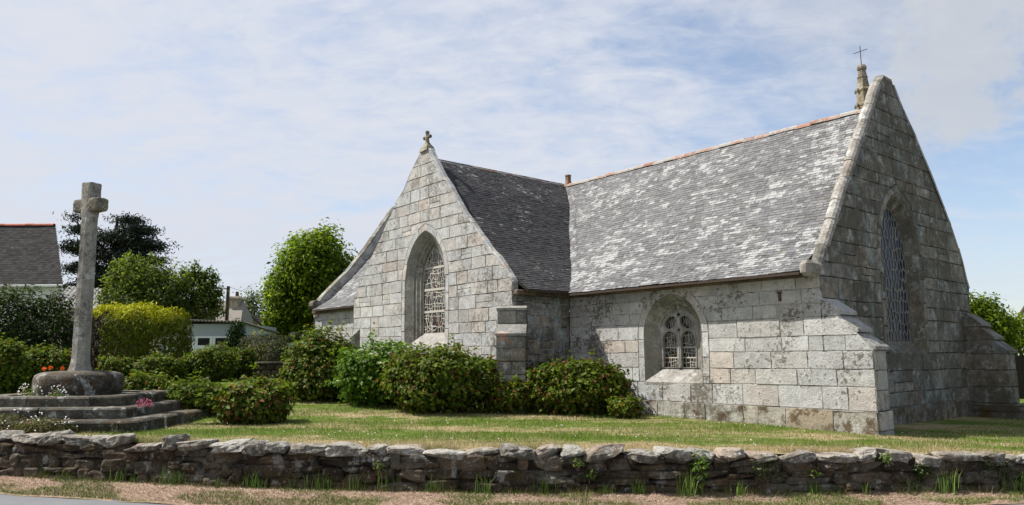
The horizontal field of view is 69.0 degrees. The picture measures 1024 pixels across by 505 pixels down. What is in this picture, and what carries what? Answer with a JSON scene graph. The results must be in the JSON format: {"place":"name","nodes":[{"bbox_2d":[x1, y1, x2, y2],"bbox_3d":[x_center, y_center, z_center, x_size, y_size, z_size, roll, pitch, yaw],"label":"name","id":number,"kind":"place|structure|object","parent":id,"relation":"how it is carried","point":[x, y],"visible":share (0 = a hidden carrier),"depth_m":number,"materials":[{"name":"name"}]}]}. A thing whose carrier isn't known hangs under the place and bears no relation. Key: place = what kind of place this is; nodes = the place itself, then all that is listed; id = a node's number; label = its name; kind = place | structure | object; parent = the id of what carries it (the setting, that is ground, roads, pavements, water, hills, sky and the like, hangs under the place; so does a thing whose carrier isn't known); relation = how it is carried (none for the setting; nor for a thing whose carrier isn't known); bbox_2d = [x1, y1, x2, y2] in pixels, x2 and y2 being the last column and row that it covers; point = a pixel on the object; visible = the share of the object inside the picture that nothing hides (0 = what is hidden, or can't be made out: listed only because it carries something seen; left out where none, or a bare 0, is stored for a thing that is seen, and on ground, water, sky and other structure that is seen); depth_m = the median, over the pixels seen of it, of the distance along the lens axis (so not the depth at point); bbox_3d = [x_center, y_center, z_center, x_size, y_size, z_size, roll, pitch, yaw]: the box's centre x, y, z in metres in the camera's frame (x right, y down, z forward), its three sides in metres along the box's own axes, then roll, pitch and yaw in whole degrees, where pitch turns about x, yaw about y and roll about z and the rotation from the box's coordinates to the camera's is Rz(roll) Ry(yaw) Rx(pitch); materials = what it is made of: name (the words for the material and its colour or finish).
{"place":"outdoors","nodes":[
{"label":"outdoors","id":0,"kind":"place"},
{"bbox_2d":[248,331,270,358],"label":"yellow shrub","id":1,"kind":"object","parent":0,"point":[258,344],"visible":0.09,"depth_m":32.73,"materials":[{"name":"plant"}]},
{"bbox_2d":[287,331,301,353],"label":"topiary","id":2,"kind":"object","parent":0,"point":[290,340],"visible":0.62,"depth_m":26.84,"materials":[{"name":"green plant"}]},
{"bbox_2d":[0,475,1023,504],"bbox_3d":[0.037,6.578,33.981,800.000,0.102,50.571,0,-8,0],"label":"verge","id":3,"kind":"structure","parent":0,"point":[133,497],"depth_m":9.55,"materials":[{"name":"plant"}]},
{"bbox_2d":[60,466,71,479],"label":"grass tuft","id":4,"kind":"object","parent":3,"relation":"on","point":[67,475],"visible":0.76,"depth_m":10.95,"materials":[{"name":"green plant"}]},
{"bbox_2d":[109,469,125,482],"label":"grass tuft","id":5,"kind":"object","parent":3,"relation":"on","point":[110,477],"visible":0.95,"depth_m":10.76,"materials":[{"name":"green plant"}]},
{"bbox_2d":[129,471,137,483],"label":"grass tuft","id":6,"kind":"object","parent":3,"relation":"on","point":[133,479],"visible":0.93,"depth_m":10.70,"materials":[{"name":"green plant"}]},
{"bbox_2d":[156,466,176,484],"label":"grass tuft","id":7,"kind":"object","parent":3,"relation":"on","point":[165,477],"visible":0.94,"depth_m":10.49,"materials":[{"name":"green plant"}]},
{"bbox_2d":[172,468,184,485],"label":"grass tuft","id":8,"kind":"object","parent":3,"relation":"on","point":[179,475],"visible":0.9,"depth_m":10.47,"materials":[{"name":"green plant"}]},
{"bbox_2d":[242,471,259,488],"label":"grass tuft","id":9,"kind":"object","parent":3,"relation":"on","point":[250,482],"visible":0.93,"depth_m":10.13,"materials":[{"name":"green plant"}]},
{"bbox_2d":[253,476,268,488],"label":"grass tuft","id":10,"kind":"object","parent":3,"relation":"on","point":[258,481],"visible":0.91,"depth_m":10.12,"materials":[{"name":"green plant"}]},
{"bbox_2d":[286,477,298,488],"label":"grass tuft","id":11,"kind":"object","parent":3,"relation":"on","point":[293,482],"visible":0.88,"depth_m":10.07,"materials":[{"name":"green plant"}]},
{"bbox_2d":[303,470,328,489],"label":"grass tuft","id":12,"kind":"object","parent":3,"relation":"on","point":[323,479],"visible":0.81,"depth_m":10.00,"materials":[{"name":"green plant"}]},
{"bbox_2d":[318,477,334,490],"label":"grass tuft","id":13,"kind":"object","parent":3,"relation":"on","point":[325,485],"visible":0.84,"depth_m":9.97,"materials":[{"name":"green plant"}]},
{"bbox_2d":[342,470,366,491],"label":"grass tuft","id":14,"kind":"object","parent":3,"relation":"on","point":[353,486],"visible":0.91,"depth_m":9.95,"materials":[{"name":"green plant"}]},
{"bbox_2d":[376,468,400,491],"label":"grass tuft","id":15,"kind":"object","parent":3,"relation":"on","point":[378,479],"visible":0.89,"depth_m":9.87,"materials":[{"name":"green plant"}]},
{"bbox_2d":[424,474,445,493],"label":"grass tuft","id":16,"kind":"object","parent":3,"relation":"on","point":[431,488],"visible":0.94,"depth_m":9.76,"materials":[{"name":"green plant"}]},
{"bbox_2d":[473,474,491,494],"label":"grass tuft","id":17,"kind":"object","parent":3,"relation":"on","point":[487,489],"visible":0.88,"depth_m":9.67,"materials":[{"name":"green plant"}]},
{"bbox_2d":[0,472,1009,501],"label":"wall foot grass","id":18,"kind":"structure","parent":3,"relation":"on","point":[508,489],"depth_m":9.68,"materials":[{"name":"plant"}]},
{"bbox_2d":[0,430,1023,494],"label":"dry stone wall","id":19,"kind":"structure","parent":3,"relation":"on","point":[658,469],"depth_m":9.85,"materials":[{"name":"grey stone"}]},
{"bbox_2d":[373,459,384,472],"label":"wall weed","id":20,"kind":"object","parent":19,"relation":"attached to","point":[378,467],"depth_m":9.93,"materials":[{"name":"green plant"}]},
{"bbox_2d":[571,455,583,469],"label":"wall weed","id":21,"kind":"object","parent":19,"relation":"attached to","point":[579,464],"depth_m":9.68,"materials":[{"name":"green plant"}]},
{"bbox_2d":[582,468,597,482],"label":"wall weed","id":22,"kind":"object","parent":19,"relation":"attached to","point":[589,475],"depth_m":9.66,"materials":[{"name":"green plant"}]},
{"bbox_2d":[747,454,786,486],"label":"creeper","id":23,"kind":"object","parent":19,"relation":"attached to","point":[768,469],"visible":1,"depth_m":9.60,"materials":[{"name":"green plant"}]},
{"bbox_2d":[809,466,821,480],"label":"wall weed","id":24,"kind":"object","parent":19,"relation":"attached to","point":[811,472],"depth_m":9.62,"materials":[{"name":"green plant"}]},
{"bbox_2d":[878,452,891,466],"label":"wall weed","id":25,"kind":"object","parent":19,"relation":"attached to","point":[887,458],"depth_m":9.71,"materials":[{"name":"green plant"}]},
{"bbox_2d":[913,462,933,483],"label":"creeper","id":26,"kind":"object","parent":19,"relation":"attached to","point":[922,470],"visible":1,"depth_m":9.72,"materials":[{"name":"green plant"}]},
{"bbox_2d":[978,455,1014,483],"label":"creeper","id":27,"kind":"object","parent":19,"relation":"attached to","point":[998,471],"visible":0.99,"depth_m":9.79,"materials":[{"name":"green plant"}]},
{"bbox_2d":[533,472,558,494],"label":"grass tuft","id":28,"kind":"object","parent":3,"relation":"on","point":[547,489],"visible":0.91,"depth_m":9.65,"materials":[{"name":"green plant"}]},
{"bbox_2d":[600,483,609,494],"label":"grass tuft","id":29,"kind":"object","parent":3,"relation":"on","point":[604,490],"visible":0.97,"depth_m":9.58,"materials":[{"name":"green plant"}]},
{"bbox_2d":[629,477,647,495],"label":"grass tuft","id":30,"kind":"object","parent":3,"relation":"on","point":[638,489],"visible":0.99,"depth_m":9.57,"materials":[{"name":"green plant"}]},
{"bbox_2d":[676,471,702,496],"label":"grass tuft","id":31,"kind":"object","parent":3,"relation":"on","point":[690,487],"visible":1,"depth_m":9.50,"materials":[{"name":"green plant"}]},
{"bbox_2d":[689,449,710,494],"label":"weed","id":32,"kind":"object","parent":3,"relation":"on","point":[697,469],"visible":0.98,"depth_m":9.57,"materials":[{"name":"green plant"}]},
{"bbox_2d":[730,478,747,497],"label":"grass tuft","id":33,"kind":"object","parent":3,"relation":"on","point":[742,491],"visible":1,"depth_m":9.51,"materials":[{"name":"green plant"}]},
{"bbox_2d":[809,479,823,494],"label":"grass tuft","id":34,"kind":"object","parent":3,"relation":"on","point":[811,489],"visible":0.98,"depth_m":9.60,"materials":[{"name":"green plant"}]},
{"bbox_2d":[859,482,870,495],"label":"grass tuft","id":35,"kind":"object","parent":3,"relation":"on","point":[866,489],"visible":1,"depth_m":9.57,"materials":[{"name":"green plant"}]},
{"bbox_2d":[905,476,923,490],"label":"grass tuft","id":36,"kind":"object","parent":3,"relation":"on","point":[910,482],"visible":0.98,"depth_m":9.69,"materials":[{"name":"green plant"}]},
{"bbox_2d":[935,467,961,494],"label":"grass tuft","id":37,"kind":"object","parent":3,"relation":"on","point":[953,488],"visible":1,"depth_m":9.63,"materials":[{"name":"green plant"}]},
{"bbox_2d":[1002,474,1023,492],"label":"grass tuft","id":38,"kind":"object","parent":3,"relation":"on","point":[1015,486],"visible":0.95,"depth_m":9.75,"materials":[{"name":"green plant"}]},
{"bbox_2d":[0,494,1023,504],"bbox_3d":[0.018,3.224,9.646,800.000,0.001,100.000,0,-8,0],"label":"road","id":39,"kind":"structure","parent":0,"point":[5,499],"depth_m":9.76,"materials":[{"name":"grey asphalt"}]},
{"bbox_2d":[0,0,1023,316],"label":"sky","id":40,"kind":"structure","parent":0,"point":[234,127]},
{"bbox_2d":[20,378,1023,454],"bbox_3d":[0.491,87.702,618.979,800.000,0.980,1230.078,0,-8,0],"label":"lawn","id":41,"kind":"structure","parent":0,"point":[899,429],"depth_m":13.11,"materials":[{"name":"green plant"}]},
{"bbox_2d":[0,332,31,393],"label":"hydrangea","id":42,"kind":"object","parent":41,"relation":"on","point":[13,378],"visible":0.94,"depth_m":19.55,"materials":[{"name":"green plant"}]},
{"bbox_2d":[0,409,38,430],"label":"fleabane","id":43,"kind":"object","parent":41,"relation":"on","point":[5,419],"visible":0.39,"depth_m":12.31,"materials":[{"name":"green plant"}]},
{"bbox_2d":[0,223,62,327],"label":"slate house","id":44,"kind":"structure","parent":41,"relation":"on","point":[29,253],"depth_m":43.44,"materials":[{"name":"grey tile"}]},
{"bbox_2d":[7,412,77,433],"bbox_3d":[-7.704,2.814,12.217,1.112,0.401,0.705,0,-8,0],"label":"fleabane","id":45,"kind":"object","parent":41,"relation":"on","point":[36,425],"visible":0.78,"depth_m":12.11,"materials":[{"name":"green plant"}]},
{"bbox_2d":[18,340,71,391],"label":"hydrangea","id":46,"kind":"object","parent":41,"relation":"on","point":[56,359],"visible":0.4,"depth_m":21.16,"materials":[{"name":"green plant"}]},
{"bbox_2d":[0,281,99,353],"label":"lilac bush","id":47,"kind":"object","parent":41,"relation":"on","point":[28,328],"visible":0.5,"depth_m":22.57,"materials":[{"name":"green plant"}]},
{"bbox_2d":[52,286,149,368],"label":"stone outbuilding","id":48,"kind":"structure","parent":41,"relation":"on","point":[72,292],"depth_m":38.61,"materials":[{"name":"stone"}]},
{"bbox_2d":[0,182,210,432],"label":"wayside cross","id":49,"kind":"object","parent":41,"relation":"on","point":[93,401],"visible":0.85,"depth_m":14.02,"materials":[{"name":"stone"}]},
{"bbox_2d":[17,383,42,395],"bbox_3d":[-8.847,2.520,13.669,0.433,0.259,0.305,0,-8,0],"label":"fleabane","id":50,"kind":"object","parent":49,"relation":"on","point":[28,391],"visible":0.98,"depth_m":13.68,"materials":[{"name":"white plant"}]},
{"bbox_2d":[46,385,66,395],"bbox_3d":[-8.223,2.506,13.470,0.391,0.229,0.266,0,-8,0],"label":"fleabane","id":51,"kind":"object","parent":49,"relation":"on","point":[55,393],"visible":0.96,"depth_m":13.47,"materials":[{"name":"white plant"}]},
{"bbox_2d":[134,398,152,406],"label":"pink flowers","id":52,"kind":"object","parent":49,"relation":"on","point":[144,404],"visible":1,"depth_m":13.10,"materials":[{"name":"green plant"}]},
{"bbox_2d":[95,350,137,378],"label":"hydrangea","id":53,"kind":"object","parent":41,"relation":"on","point":[122,366],"visible":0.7,"depth_m":25.10,"materials":[{"name":"green plant"}]},
{"bbox_2d":[53,210,182,293],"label":"cypress tree","id":54,"kind":"object","parent":41,"relation":"on","point":[120,240],"visible":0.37,"depth_m":61.77,"materials":[{"name":"green plant"}]},
{"bbox_2d":[68,300,195,369],"bbox_3d":[-15.264,3.486,29.844,4.908,3.182,2.977,0,-8,0],"label":"golden hedge","id":55,"kind":"object","parent":41,"relation":"on","point":[123,313],"visible":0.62,"depth_m":29.04,"materials":[{"name":"plant"}]},
{"bbox_2d":[93,249,199,354],"bbox_3d":[-18.728,3.057,37.537,5.384,6.562,3.430,0,-8,0],"label":"fruit tree","id":56,"kind":"object","parent":41,"relation":"on","point":[128,280],"visible":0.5,"depth_m":37.63,"materials":[{"name":"green plant"}]},
{"bbox_2d":[123,368,176,389],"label":"hydrangea","id":57,"kind":"object","parent":41,"relation":"on","point":[143,382],"visible":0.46,"depth_m":17.84,"materials":[{"name":"green plant"}]},
{"bbox_2d":[129,348,189,381],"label":"hydrangea","id":58,"kind":"object","parent":41,"relation":"on","point":[174,366],"visible":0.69,"depth_m":23.94,"materials":[{"name":"green plant"}]},
{"bbox_2d":[156,259,229,332],"bbox_3d":[-16.954,3.416,38.854,4.226,6.209,3.029,0,-8,0],"label":"fruit tree","id":59,"kind":"object","parent":41,"relation":"on","point":[206,294],"visible":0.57,"depth_m":38.75,"materials":[{"name":"green plant"}]},
{"bbox_2d":[163,371,230,414],"bbox_3d":[-6.636,2.990,15.717,1.620,0.980,1.522,0,-8,0],"label":"hydrangea","id":60,"kind":"object","parent":41,"relation":"on","point":[198,393],"visible":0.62,"depth_m":15.34,"materials":[{"name":"green plant"}]},
{"bbox_2d":[180,346,217,380],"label":"hydrangea","id":61,"kind":"object","parent":41,"relation":"on","point":[190,362],"visible":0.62,"depth_m":24.76,"materials":[{"name":"green plant"}]},
{"bbox_2d":[148,292,252,354],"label":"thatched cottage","id":62,"kind":"structure","parent":41,"relation":"on","point":[238,308],"depth_m":51.50,"materials":[{"name":"stone"}]},
{"bbox_2d":[134,362,287,378],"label":"garden wall","id":63,"kind":"structure","parent":41,"relation":"on","point":[270,368],"depth_m":27.70,"materials":[{"name":"stone"}]},
{"bbox_2d":[193,341,242,380],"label":"hydrangea","id":64,"kind":"object","parent":41,"relation":"on","point":[223,368],"visible":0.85,"depth_m":25.07,"materials":[{"name":"green plant"}]},
{"bbox_2d":[160,319,278,355],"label":"garage","id":65,"kind":"structure","parent":41,"relation":"on","point":[206,332],"depth_m":35.84,"materials":[{"name":"white paint"}]},
{"bbox_2d":[179,336,194,354],"bbox_3d":[-15.625,5.219,35.600,0.826,2.402,0.055,0,-8,0],"label":"door","id":66,"kind":"structure","parent":65,"relation":"in","point":[193,346],"depth_m":35.70,"materials":[{"name":"white paint"}]},
{"bbox_2d":[195,336,212,350],"bbox_3d":[-14.784,5.214,35.600,0.826,2.402,0.055,0,-8,0],"label":"door","id":67,"kind":"structure","parent":65,"relation":"in","point":[201,341],"depth_m":35.72,"materials":[{"name":"white paint"}]},
{"bbox_2d":[212,336,228,351],"bbox_3d":[-13.944,5.209,35.600,0.826,2.402,0.055,0,-8,0],"label":"door","id":68,"kind":"structure","parent":65,"relation":"in","point":[216,339],"depth_m":35.73,"materials":[{"name":"white paint"}]},
{"bbox_2d":[222,286,229,320],"bbox_3d":[-15.397,4.481,39.694,0.499,5.396,0.248,6,-10,-39],"label":"utility pole","id":69,"kind":"object","parent":41,"relation":"on","point":[227,301],"visible":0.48,"depth_m":39.96,"materials":[{"name":"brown wood"}]},
{"bbox_2d":[224,316,247,351],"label":"ivy clump","id":70,"kind":"object","parent":41,"relation":"on","point":[234,336],"visible":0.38,"depth_m":35.14,"materials":[{"name":"green plant"}]},
{"bbox_2d":[227,345,257,378],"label":"hydrangea","id":71,"kind":"object","parent":41,"relation":"on","point":[249,358],"visible":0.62,"depth_m":26.64,"materials":[{"name":"green plant"}]},
{"bbox_2d":[232,283,270,316],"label":"tree","id":72,"kind":"object","parent":41,"relation":"on","point":[253,307],"visible":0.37,"depth_m":74.64,"materials":[{"name":"green plant"}]},
{"bbox_2d":[209,362,300,424],"bbox_3d":[-4.954,2.727,14.392,1.647,1.229,1.455,0,-8,0],"label":"hydrangea","id":73,"kind":"object","parent":41,"relation":"on","point":[265,400],"visible":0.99,"depth_m":14.05,"materials":[{"name":"green plant"}]},
{"bbox_2d":[237,332,287,375],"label":"box hedge","id":74,"kind":"object","parent":41,"relation":"on","point":[261,338],"visible":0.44,"depth_m":29.75,"materials":[{"name":"green plant"}]},
{"bbox_2d":[262,338,288,364],"bbox_3d":[-9.086,4.094,28.914,1.042,1.598,1.437,0,-8,0],"label":"round hedge end","id":75,"kind":"object","parent":41,"relation":"on","point":[272,346],"visible":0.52,"depth_m":28.61,"materials":[{"name":"green plant"}]},
{"bbox_2d":[251,315,300,361],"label":"stone shed","id":76,"kind":"structure","parent":41,"relation":"on","point":[257,320],"depth_m":43.88,"materials":[{"name":"stone"}]},
{"bbox_2d":[257,217,357,344],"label":"leafy tree","id":77,"kind":"object","parent":41,"relation":"on","point":[313,265],"visible":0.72,"depth_m":42.69,"materials":[{"name":"green plant"}]},
{"bbox_2d":[275,342,355,401],"bbox_3d":[-4.729,2.946,18.689,2.198,1.613,2.109,-8,-11,42],"label":"hydrangea","id":78,"kind":"object","parent":41,"relation":"on","point":[302,388],"visible":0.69,"depth_m":18.06,"materials":[{"name":"green plant"}]},
{"bbox_2d":[280,316,356,398],"bbox_3d":[-4.886,2.713,19.048,2.113,2.152,1.851,0,-8,0],"label":"hydrangea","id":79,"kind":"object","parent":41,"relation":"on","point":[302,349],"visible":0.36,"depth_m":18.59,"materials":[{"name":"green plant"}]},
{"bbox_2d":[324,322,419,406],"bbox_3d":[-3.099,2.655,17.716,2.639,1.972,2.322,0,-8,0],"label":"hydrangea","id":80,"kind":"object","parent":41,"relation":"on","point":[360,367],"visible":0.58,"depth_m":17.02,"materials":[{"name":"green plant"}]},
{"bbox_2d":[371,333,502,413],"bbox_3d":[-1.467,2.646,16.323,2.655,1.760,2.516,7,-11,-43],"label":"hydrangea","id":81,"kind":"object","parent":41,"relation":"on","point":[457,380],"visible":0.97,"depth_m":15.77,"materials":[{"name":"green plant"}]},
{"bbox_2d":[133,432,876,452],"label":"edge grass","id":82,"kind":"structure","parent":41,"relation":"on","point":[426,447],"depth_m":10.14,"materials":[{"name":"green plant"}]},
{"bbox_2d":[479,371,536,413],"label":"hydrangea","id":83,"kind":"object","parent":41,"relation":"on","point":[504,398],"visible":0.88,"depth_m":15.95,"materials":[{"name":"green plant"}]},
{"bbox_2d":[92,412,1003,447],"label":"lawn daisies","id":84,"kind":"object","parent":41,"relation":"on","point":[580,428],"visible":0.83,"depth_m":11.87,"materials":[{"name":"white plant"}]},
{"bbox_2d":[512,348,636,415],"bbox_3d":[1.238,2.845,16.337,2.961,1.476,1.992,0,-8,0],"label":"hydrangea","id":85,"kind":"object","parent":41,"relation":"on","point":[585,388],"visible":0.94,"depth_m":15.81,"materials":[{"name":"green plant"}]},
{"bbox_2d":[604,391,646,418],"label":"hydrangea","id":86,"kind":"object","parent":41,"relation":"on","point":[628,407],"visible":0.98,"depth_m":15.08,"materials":[{"name":"green plant"}]},
{"bbox_2d":[309,46,1023,435],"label":"chapel","id":87,"kind":"structure","parent":41,"relation":"on","point":[791,274],"depth_m":16.61,"materials":[{"name":"stone"}]},
{"bbox_2d":[405,231,444,349],"bbox_3d":[-2.207,1.011,19.999,0.378,3.198,1.910,6,-10,-40],"label":"window","id":88,"kind":"structure","parent":87,"relation":"in","point":[422,261],"depth_m":20.36,"materials":[{"name":"grey glass"}]},
{"bbox_2d":[644,294,702,385],"bbox_3d":[3.502,1.849,15.859,0.351,1.925,1.500,6,-10,-40],"label":"window","id":89,"kind":"structure","parent":87,"relation":"in","point":[682,338],"depth_m":16.01,"materials":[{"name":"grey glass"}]},
{"bbox_2d":[881,193,926,355],"bbox_3d":[8.129,0.447,15.740,1.840,3.441,0.274,6,-10,-40],"label":"window","id":90,"kind":"structure","parent":87,"relation":"in","point":[899,244],"depth_m":16.08,"materials":[{"name":"grey glass"}]},
{"bbox_2d":[969,289,1023,355],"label":"broadleaf tree","id":91,"kind":"object","parent":41,"relation":"on","point":[984,309],"visible":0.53,"depth_m":27.54,"materials":[{"name":"green plant"}]},
{"bbox_2d":[1008,309,1023,355],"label":"broadleaf tree","id":92,"kind":"object","parent":41,"relation":"on","point":[1021,339],"visible":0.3,"depth_m":30.61,"materials":[{"name":"green plant"}]},
{"bbox_2d":[1015,355,1023,398],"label":"board fence","id":93,"kind":"object","parent":41,"relation":"on","point":[1019,360],"visible":0.16,"depth_m":24.67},
{"bbox_2d":[1017,306,1023,354],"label":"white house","id":94,"kind":"structure","parent":41,"relation":"on","point":[1022,309],"depth_m":45.68,"materials":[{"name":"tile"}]}
]}

